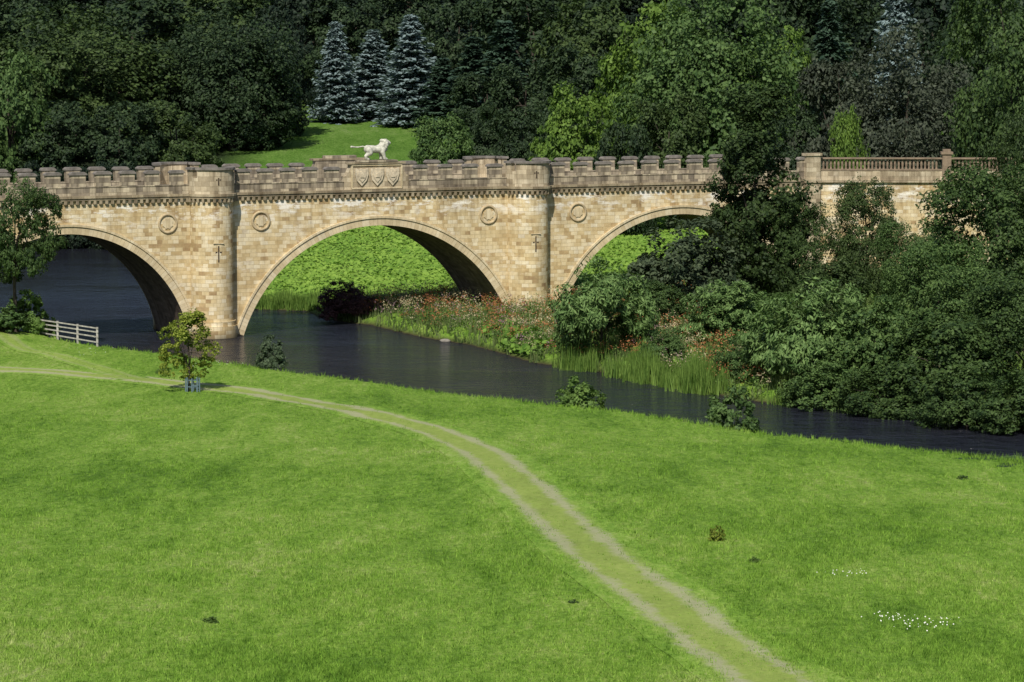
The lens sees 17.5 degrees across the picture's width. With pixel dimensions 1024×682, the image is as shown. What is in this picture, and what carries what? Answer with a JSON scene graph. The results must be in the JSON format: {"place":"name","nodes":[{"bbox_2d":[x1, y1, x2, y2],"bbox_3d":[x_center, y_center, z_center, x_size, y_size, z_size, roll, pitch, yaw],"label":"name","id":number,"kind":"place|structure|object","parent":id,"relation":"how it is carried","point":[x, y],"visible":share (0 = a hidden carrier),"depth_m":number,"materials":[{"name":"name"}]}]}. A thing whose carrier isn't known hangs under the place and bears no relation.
{"place":"outdoors","nodes":[
{"label":"outdoors","id":0,"kind":"place"},
{"bbox_2d":[0,331,148,379],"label":"path","id":1,"kind":"structure","parent":0,"point":[23,346],"depth_m":220.95,"materials":[{"name":"green plant"}]},
{"bbox_2d":[0,365,844,681],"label":"path","id":2,"kind":"structure","parent":0,"point":[558,509],"depth_m":122.14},
{"bbox_2d":[0,8,1023,681],"bbox_3d":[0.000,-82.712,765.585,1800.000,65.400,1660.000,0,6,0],"label":"ground","id":3,"kind":"structure","parent":0,"point":[320,138],"depth_m":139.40,"materials":[{"name":"green plant"}]},
{"bbox_2d":[0,304,29,332],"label":"round shrub","id":4,"kind":"object","parent":3,"relation":"on","point":[7,320],"visible":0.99,"depth_m":232.65,"materials":[{"name":"green plant"}]},
{"bbox_2d":[8,289,48,333],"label":"round shrub","id":5,"kind":"object","parent":3,"relation":"on","point":[35,326],"visible":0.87,"depth_m":234.51,"materials":[{"name":"green plant"}]},
{"bbox_2d":[0,48,59,182],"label":"broadleaf tree","id":6,"kind":"object","parent":3,"relation":"on","point":[27,115],"visible":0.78,"depth_m":357.57,"materials":[{"name":"green plant"}]},
{"bbox_2d":[0,5,67,131],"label":"broadleaf tree","id":7,"kind":"object","parent":3,"relation":"on","point":[6,18],"visible":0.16,"depth_m":396.72,"materials":[{"name":"green plant"}]},
{"bbox_2d":[0,171,69,331],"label":"broadleaf tree","id":8,"kind":"object","parent":3,"relation":"on","point":[11,259],"visible":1,"depth_m":232.20,"materials":[{"name":"green plant"}]},
{"bbox_2d":[15,159,63,182],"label":"round shrub","id":9,"kind":"object","parent":3,"relation":"on","point":[35,170],"visible":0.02,"depth_m":342.81,"materials":[{"name":"green plant"}]},
{"bbox_2d":[37,309,60,337],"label":"round shrub","id":10,"kind":"object","parent":3,"relation":"on","point":[50,327],"visible":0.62,"depth_m":235.74,"materials":[{"name":"green plant"}]},
{"bbox_2d":[0,0,105,98],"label":"broadleaf tree","id":11,"kind":"object","parent":3,"relation":"on","point":[34,3],"visible":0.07,"depth_m":446.93,"materials":[{"name":"green plant"}]},
{"bbox_2d":[0,35,108,153],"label":"broadleaf tree","id":12,"kind":"object","parent":3,"relation":"on","point":[51,58],"visible":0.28,"depth_m":375.11,"materials":[{"name":"green plant"}]},
{"bbox_2d":[5,98,123,176],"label":"broadleaf tree","id":13,"kind":"object","parent":3,"relation":"on","point":[66,119],"visible":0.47,"depth_m":357.86,"materials":[{"name":"green plant"}]},
{"bbox_2d":[39,319,98,346],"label":"wooden fence","id":14,"kind":"object","parent":3,"relation":"on","point":[77,329],"visible":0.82,"depth_m":231.64,"materials":[{"name":"white wood"}]},
{"bbox_2d":[55,234,93,247],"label":"round shrub","id":15,"kind":"object","parent":3,"relation":"on","point":[84,240],"visible":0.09,"depth_m":337.80,"materials":[{"name":"green plant"}]},
{"bbox_2d":[0,2,200,146],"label":"broadleaf tree","id":16,"kind":"object","parent":3,"relation":"on","point":[137,66],"visible":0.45,"depth_m":383.66,"materials":[{"name":"green plant"}]},
{"bbox_2d":[70,100,163,178],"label":"broadleaf tree","id":17,"kind":"object","parent":3,"relation":"on","point":[115,145],"visible":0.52,"depth_m":355.46,"materials":[{"name":"green plant"}]},
{"bbox_2d":[48,0,201,129],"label":"broadleaf tree","id":18,"kind":"object","parent":3,"relation":"on","point":[148,10],"visible":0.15,"depth_m":404.13,"materials":[{"name":"green plant"}]},
{"bbox_2d":[127,98,229,167],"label":"broadleaf tree","id":19,"kind":"object","parent":3,"relation":"on","point":[188,149],"visible":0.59,"depth_m":358.70,"materials":[{"name":"green plant"}]},
{"bbox_2d":[157,308,222,391],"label":"sapling tree","id":20,"kind":"object","parent":3,"relation":"on","point":[189,318],"visible":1,"depth_m":201.18,"materials":[{"name":"green plant"}]},
{"bbox_2d":[141,0,290,129],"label":"broadleaf tree","id":21,"kind":"object","parent":3,"relation":"on","point":[250,5],"visible":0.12,"depth_m":409.11,"materials":[{"name":"green plant"}]},
{"bbox_2d":[145,0,308,151],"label":"broadleaf tree","id":22,"kind":"object","parent":3,"relation":"on","point":[251,54],"visible":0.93,"depth_m":385.39,"materials":[{"name":"green plant"}]},
{"bbox_2d":[201,80,306,149],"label":"broadleaf tree","id":23,"kind":"object","parent":3,"relation":"on","point":[258,125],"visible":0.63,"depth_m":388.17,"materials":[{"name":"green plant"}]},
{"bbox_2d":[255,335,288,369],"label":"round shrub","id":24,"kind":"object","parent":3,"relation":"on","point":[271,361],"visible":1,"depth_m":214.54,"materials":[{"name":"green plant"}]},
{"bbox_2d":[227,5,317,137],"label":"broadleaf tree","id":25,"kind":"object","parent":3,"relation":"on","point":[307,93],"visible":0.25,"depth_m":402.08,"materials":[{"name":"green plant"}]},
{"bbox_2d":[243,0,370,89],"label":"broadleaf tree","id":26,"kind":"object","parent":3,"relation":"on","point":[296,7],"visible":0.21,"depth_m":448.77,"materials":[{"name":"green plant"}]},
{"bbox_2d":[306,21,365,124],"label":"spruce tree","id":27,"kind":"object","parent":3,"relation":"on","point":[336,94],"visible":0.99,"depth_m":422.83,"materials":[{"name":"green plant"}]},
{"bbox_2d":[298,0,394,104],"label":"broadleaf tree","id":28,"kind":"object","parent":3,"relation":"on","point":[350,20],"visible":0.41,"depth_m":444.16,"materials":[{"name":"green plant"}]},
{"bbox_2d":[315,279,383,320],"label":"round shrub","id":29,"kind":"object","parent":3,"relation":"on","point":[335,305],"visible":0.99,"depth_m":256.82,"materials":[{"name":"purple plant"}]},
{"bbox_2d":[346,29,398,121],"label":"spruce tree","id":30,"kind":"object","parent":3,"relation":"on","point":[372,59],"visible":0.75,"depth_m":427.61,"materials":[{"name":"green plant"}]},
{"bbox_2d":[368,14,436,127],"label":"spruce tree","id":31,"kind":"object","parent":3,"relation":"on","point":[413,70],"visible":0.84,"depth_m":417.49,"materials":[{"name":"green plant"}]},
{"bbox_2d":[0,153,821,338],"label":"stone bridge","id":32,"kind":"structure","parent":3,"relation":"on","point":[223,246],"depth_m":250.34,"materials":[{"name":"stone"}]},
{"bbox_2d":[350,139,390,159],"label":"lion statue","id":33,"kind":"object","parent":32,"relation":"on","point":[381,148],"visible":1,"depth_m":249.81,"materials":[{"name":"white stone"}]},
{"bbox_2d":[357,0,464,76],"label":"broadleaf tree","id":34,"kind":"object","parent":3,"relation":"on","point":[391,19],"visible":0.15,"depth_m":452.78,"materials":[{"name":"green plant"}]},
{"bbox_2d":[406,58,455,133],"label":"spruce tree","id":35,"kind":"object","parent":3,"relation":"on","point":[437,90],"visible":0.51,"depth_m":410.10,"materials":[{"name":"green plant"}]},
{"bbox_2d":[408,111,474,164],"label":"round shrub","id":36,"kind":"object","parent":3,"relation":"on","point":[426,151],"visible":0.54,"depth_m":343.33,"materials":[{"name":"green plant"}]},
{"bbox_2d":[417,0,492,99],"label":"broadleaf tree","id":37,"kind":"object","parent":3,"relation":"on","point":[454,51],"visible":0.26,"depth_m":430.91,"materials":[{"name":"green plant"}]},
{"bbox_2d":[433,37,491,138],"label":"spruce tree","id":38,"kind":"object","parent":3,"relation":"on","point":[473,55],"visible":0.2,"depth_m":403.03,"materials":[{"name":"green plant"}]},
{"bbox_2d":[397,3,528,86],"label":"broadleaf tree","id":39,"kind":"object","parent":3,"relation":"on","point":[466,29],"visible":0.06,"depth_m":447.11,"materials":[{"name":"green plant"}]},
{"bbox_2d":[443,72,524,146],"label":"broadleaf tree","id":40,"kind":"object","parent":3,"relation":"on","point":[472,82],"visible":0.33,"depth_m":389.94,"materials":[{"name":"green plant"}]},
{"bbox_2d":[457,117,512,162],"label":"round shrub","id":41,"kind":"object","parent":3,"relation":"on","point":[481,140],"visible":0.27,"depth_m":349.16,"materials":[{"name":"green plant"}]},
{"bbox_2d":[262,217,733,300],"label":"meadow leaves","id":42,"kind":"object","parent":3,"relation":"on","point":[385,275],"visible":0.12,"depth_m":290.34,"materials":[{"name":"green plant"}]},
{"bbox_2d":[469,20,537,119],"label":"spruce tree","id":43,"kind":"object","parent":3,"relation":"on","point":[501,51],"visible":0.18,"depth_m":397.79,"materials":[{"name":"green plant"}]},
{"bbox_2d":[476,57,556,138],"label":"broadleaf tree","id":44,"kind":"object","parent":3,"relation":"on","point":[512,99],"visible":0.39,"depth_m":382.92,"materials":[{"name":"green plant"}]},
{"bbox_2d":[454,0,586,96],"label":"broadleaf tree","id":45,"kind":"object","parent":3,"relation":"on","point":[488,11],"visible":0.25,"depth_m":412.92,"materials":[{"name":"green plant"}]},
{"bbox_2d":[492,105,549,160],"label":"round shrub","id":46,"kind":"object","parent":3,"relation":"on","point":[520,127],"visible":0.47,"depth_m":350.39,"materials":[{"name":"green plant"}]},
{"bbox_2d":[456,0,586,52],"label":"broadleaf tree","id":47,"kind":"object","parent":3,"relation":"on","point":[550,4],"visible":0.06,"depth_m":453.02,"materials":[{"name":"green plant"}]},
{"bbox_2d":[365,280,681,366],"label":"willowherb","id":48,"kind":"object","parent":3,"relation":"on","point":[481,312],"visible":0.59,"depth_m":249.49,"materials":[{"name":"pink plant"}]},
{"bbox_2d":[347,279,771,383],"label":"meadowsweet","id":49,"kind":"object","parent":3,"relation":"on","point":[483,313],"visible":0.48,"depth_m":244.62,"materials":[{"name":"white plant"}]},
{"bbox_2d":[363,280,765,383],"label":"dock plants","id":50,"kind":"object","parent":3,"relation":"on","point":[503,312],"visible":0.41,"depth_m":244.38,"materials":[{"name":"plant"}]},
{"bbox_2d":[528,79,623,170],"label":"round shrub","id":51,"kind":"object","parent":3,"relation":"on","point":[559,143],"visible":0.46,"depth_m":319.97,"materials":[{"name":"green plant"}]},
{"bbox_2d":[536,42,624,155],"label":"broadleaf tree","id":52,"kind":"object","parent":3,"relation":"on","point":[556,66],"visible":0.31,"depth_m":370.01,"materials":[{"name":"green plant"}]},
{"bbox_2d":[555,375,606,409],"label":"round shrub","id":53,"kind":"object","parent":3,"relation":"on","point":[579,395],"visible":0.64,"depth_m":194.24,"materials":[{"name":"green plant"}]},
{"bbox_2d":[525,0,636,51],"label":"broadleaf tree","id":54,"kind":"object","parent":3,"relation":"on","point":[622,3],"visible":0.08,"depth_m":452.48,"materials":[{"name":"green plant"}]},
{"bbox_2d":[482,319,694,367],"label":"bank butterbur","id":55,"kind":"object","parent":3,"relation":"on","point":[525,347],"visible":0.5,"depth_m":231.50,"materials":[{"name":"green plant"}]},
{"bbox_2d":[527,0,650,137],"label":"broadleaf tree","id":56,"kind":"object","parent":3,"relation":"on","point":[607,34],"visible":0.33,"depth_m":386.32,"materials":[{"name":"green plant"}]},
{"bbox_2d":[549,254,665,354],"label":"willow bush","id":57,"kind":"object","parent":3,"relation":"on","point":[588,309],"visible":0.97,"depth_m":223.15,"materials":[{"name":"green plant"}]},
{"bbox_2d":[592,117,659,235],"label":"round shrub","id":58,"kind":"object","parent":3,"relation":"on","point":[639,143],"visible":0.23,"depth_m":309.33,"materials":[{"name":"green plant"}]},
{"bbox_2d":[255,285,1008,429],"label":"reeds","id":59,"kind":"object","parent":3,"relation":"on","point":[692,376],"visible":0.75,"depth_m":215.53,"materials":[{"name":"green plant"}]},
{"bbox_2d":[584,0,699,153],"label":"broadleaf tree","id":60,"kind":"object","parent":3,"relation":"on","point":[611,68],"visible":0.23,"depth_m":347.39,"materials":[{"name":"green plant"}]},
{"bbox_2d":[624,278,689,327],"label":"round shrub","id":61,"kind":"object","parent":3,"relation":"on","point":[655,287],"visible":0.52,"depth_m":237.73,"materials":[{"name":"green plant"}]},
{"bbox_2d":[615,0,708,77],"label":"broadleaf tree","id":62,"kind":"object","parent":3,"relation":"on","point":[631,19],"visible":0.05,"depth_m":449.66,"materials":[{"name":"green plant"}]},
{"bbox_2d":[615,88,710,229],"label":"broadleaf tree","id":63,"kind":"object","parent":3,"relation":"on","point":[658,122],"visible":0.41,"depth_m":312.76,"materials":[{"name":"green plant"}]},
{"bbox_2d":[638,327,690,363],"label":"round shrub","id":64,"kind":"object","parent":3,"relation":"on","point":[673,344],"visible":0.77,"depth_m":217.66,"materials":[{"name":"green plant"}]},
{"bbox_2d":[337,258,1023,427],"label":"bank grass","id":65,"kind":"structure","parent":3,"relation":"on","point":[440,323],"depth_m":243.97,"materials":[{"name":"green plant"}]},
{"bbox_2d":[340,268,1023,421],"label":"bank weeds","id":66,"kind":"object","parent":3,"relation":"on","point":[541,347],"visible":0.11,"depth_m":241.84,"materials":[{"name":"green plant"}]},
{"bbox_2d":[620,215,749,312],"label":"round shrub","id":67,"kind":"object","parent":3,"relation":"on","point":[681,254],"visible":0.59,"depth_m":243.70,"materials":[{"name":"green plant"}]},
{"bbox_2d":[663,0,764,80],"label":"broadleaf tree","id":68,"kind":"object","parent":3,"relation":"on","point":[709,25],"visible":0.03,"depth_m":448.86,"materials":[{"name":"green plant"}]},
{"bbox_2d":[607,0,821,167],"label":"broadleaf tree","id":69,"kind":"object","parent":3,"relation":"on","point":[696,73],"visible":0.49,"depth_m":326.74,"materials":[{"name":"green plant"}]},
{"bbox_2d":[708,525,725,541],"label":"weed clump","id":70,"kind":"object","parent":3,"relation":"on","point":[714,536],"visible":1,"depth_m":123.00,"materials":[{"name":"green plant"}]},
{"bbox_2d":[673,278,786,342],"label":"willow bush","id":71,"kind":"object","parent":3,"relation":"on","point":[729,308],"visible":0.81,"depth_m":225.68,"materials":[{"name":"green plant"}]},
{"bbox_2d":[704,385,761,432],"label":"round shrub","id":72,"kind":"object","parent":3,"relation":"on","point":[718,412],"visible":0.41,"depth_m":180.98,"materials":[{"name":"green plant"}]},
{"bbox_2d":[711,332,783,381],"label":"round shrub","id":73,"kind":"object","parent":3,"relation":"on","point":[734,354],"visible":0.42,"depth_m":209.04,"materials":[{"name":"green plant"}]},
{"bbox_2d":[700,82,821,298],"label":"alder tree","id":74,"kind":"object","parent":3,"relation":"on","point":[747,214],"visible":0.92,"depth_m":246.34,"materials":[{"name":"green plant"}]},
{"bbox_2d":[703,0,821,138],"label":"broadleaf tree","id":75,"kind":"object","parent":3,"relation":"on","point":[804,20],"visible":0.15,"depth_m":395.88,"materials":[{"name":"green plant"}]},
{"bbox_2d":[734,25,813,143],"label":"broadleaf tree","id":76,"kind":"object","parent":3,"relation":"on","point":[795,37],"visible":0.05,"depth_m":346.66,"materials":[{"name":"green plant"}]},
{"bbox_2d":[767,107,818,169],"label":"broadleaf tree","id":77,"kind":"object","parent":3,"relation":"on","point":[808,124],"visible":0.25,"depth_m":309.83,"materials":[{"name":"green plant"}]},
{"bbox_2d":[762,199,834,292],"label":"broadleaf tree","id":78,"kind":"object","parent":3,"relation":"on","point":[789,255],"visible":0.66,"depth_m":246.11,"materials":[{"name":"green plant"}]},
{"bbox_2d":[734,274,873,384],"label":"willow bush","id":79,"kind":"object","parent":3,"relation":"on","point":[794,344],"visible":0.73,"depth_m":205.82,"materials":[{"name":"green plant"}]},
{"bbox_2d":[774,360,868,411],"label":"round shrub","id":80,"kind":"object","parent":3,"relation":"on","point":[819,391],"visible":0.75,"depth_m":200.37,"materials":[{"name":"green plant"}]},
{"bbox_2d":[778,257,871,316],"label":"round shrub","id":81,"kind":"object","parent":3,"relation":"on","point":[844,277],"visible":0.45,"depth_m":235.80,"materials":[{"name":"green plant"}]},
{"bbox_2d":[770,0,887,101],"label":"broadleaf tree","id":82,"kind":"object","parent":3,"relation":"on","point":[845,8],"visible":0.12,"depth_m":396.52,"materials":[{"name":"green plant"}]},
{"bbox_2d":[803,0,859,156],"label":"spruce tree","id":83,"kind":"object","parent":3,"relation":"on","point":[827,41],"visible":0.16,"depth_m":347.97,"materials":[{"name":"green plant"}]},
{"bbox_2d":[784,57,885,168],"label":"broadleaf tree","id":84,"kind":"object","parent":3,"relation":"on","point":[824,75],"visible":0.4,"depth_m":311.34,"materials":[{"name":"green plant"}]},
{"bbox_2d":[827,104,870,168],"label":"conifer tree","id":85,"kind":"object","parent":3,"relation":"on","point":[847,145],"visible":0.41,"depth_m":288.76,"materials":[{"name":"green plant"}]},
{"bbox_2d":[839,0,883,55],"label":"broadleaf tree","id":86,"kind":"object","parent":3,"relation":"on","point":[860,22],"visible":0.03,"depth_m":451.08,"materials":[{"name":"green plant"}]},
{"bbox_2d":[819,172,905,301],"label":"broadleaf tree","id":87,"kind":"object","parent":3,"relation":"on","point":[856,250],"visible":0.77,"depth_m":246.05,"materials":[{"name":"green plant"}]},
{"bbox_2d":[822,293,927,388],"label":"round shrub","id":88,"kind":"object","parent":3,"relation":"on","point":[873,338],"visible":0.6,"depth_m":202.78,"materials":[{"name":"green plant"}]},
{"bbox_2d":[833,363,925,420],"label":"round shrub","id":89,"kind":"object","parent":3,"relation":"on","point":[898,406],"visible":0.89,"depth_m":196.41,"materials":[{"name":"green plant"}]},
{"bbox_2d":[865,0,923,142],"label":"spruce tree","id":90,"kind":"object","parent":3,"relation":"on","point":[892,14],"visible":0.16,"depth_m":382.57,"materials":[{"name":"green plant"}]},
{"bbox_2d":[828,22,978,168],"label":"broadleaf tree","id":91,"kind":"object","parent":3,"relation":"on","point":[904,133],"visible":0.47,"depth_m":302.59,"materials":[{"name":"green plant"}]},
{"bbox_2d":[868,217,946,306],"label":"broadleaf tree","id":92,"kind":"object","parent":3,"relation":"on","point":[910,242],"visible":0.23,"depth_m":240.21,"materials":[{"name":"green plant"}]},
{"bbox_2d":[820,149,1023,270],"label":"boundary wall","id":93,"kind":"structure","parent":3,"relation":"on","point":[907,185],"depth_m":266.08,"materials":[{"name":"stone"}]},
{"bbox_2d":[845,0,1004,126],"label":"broadleaf tree","id":94,"kind":"object","parent":3,"relation":"on","point":[924,13],"visible":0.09,"depth_m":386.05,"materials":[{"name":"green plant"}]},
{"bbox_2d":[868,231,991,369],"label":"broadleaf tree","id":95,"kind":"object","parent":3,"relation":"on","point":[926,309],"visible":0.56,"depth_m":207.86,"materials":[{"name":"green plant"}]},
{"bbox_2d":[883,313,1009,404],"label":"round shrub","id":96,"kind":"object","parent":3,"relation":"on","point":[953,345],"visible":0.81,"depth_m":195.47,"materials":[{"name":"green plant"}]},
{"bbox_2d":[908,365,1013,430],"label":"round shrub","id":97,"kind":"object","parent":3,"relation":"on","point":[941,411],"visible":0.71,"depth_m":191.23,"materials":[{"name":"green plant"}]},
{"bbox_2d":[915,156,1023,346],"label":"broadleaf tree","id":98,"kind":"object","parent":3,"relation":"on","point":[976,189],"visible":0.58,"depth_m":214.75,"materials":[{"name":"green plant"}]},
{"bbox_2d":[917,0,1023,162],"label":"broadleaf tree","id":99,"kind":"object","parent":3,"relation":"on","point":[930,45],"visible":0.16,"depth_m":355.40,"materials":[{"name":"green plant"}]},
{"bbox_2d":[934,0,1023,168],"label":"broadleaf tree","id":100,"kind":"object","parent":3,"relation":"on","point":[978,125],"visible":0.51,"depth_m":280.05,"materials":[{"name":"green plant"}]},
{"bbox_2d":[959,268,1023,395],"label":"broadleaf tree","id":101,"kind":"object","parent":3,"relation":"on","point":[994,299],"visible":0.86,"depth_m":196.98,"materials":[{"name":"green plant"}]},
{"bbox_2d":[969,368,1023,434],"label":"round shrub","id":102,"kind":"object","parent":3,"relation":"on","point":[996,414],"visible":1,"depth_m":188.31,"materials":[{"name":"green plant"}]},
{"bbox_2d":[975,106,1023,277],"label":"broadleaf tree","id":103,"kind":"object","parent":3,"relation":"on","point":[1019,152],"visible":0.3,"depth_m":237.32,"materials":[{"name":"green plant"}]},
{"bbox_2d":[0,246,1023,457],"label":"river","id":104,"kind":"structure","parent":0,"point":[101,290],"depth_m":228.78,"materials":[{"name":"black liquid"}]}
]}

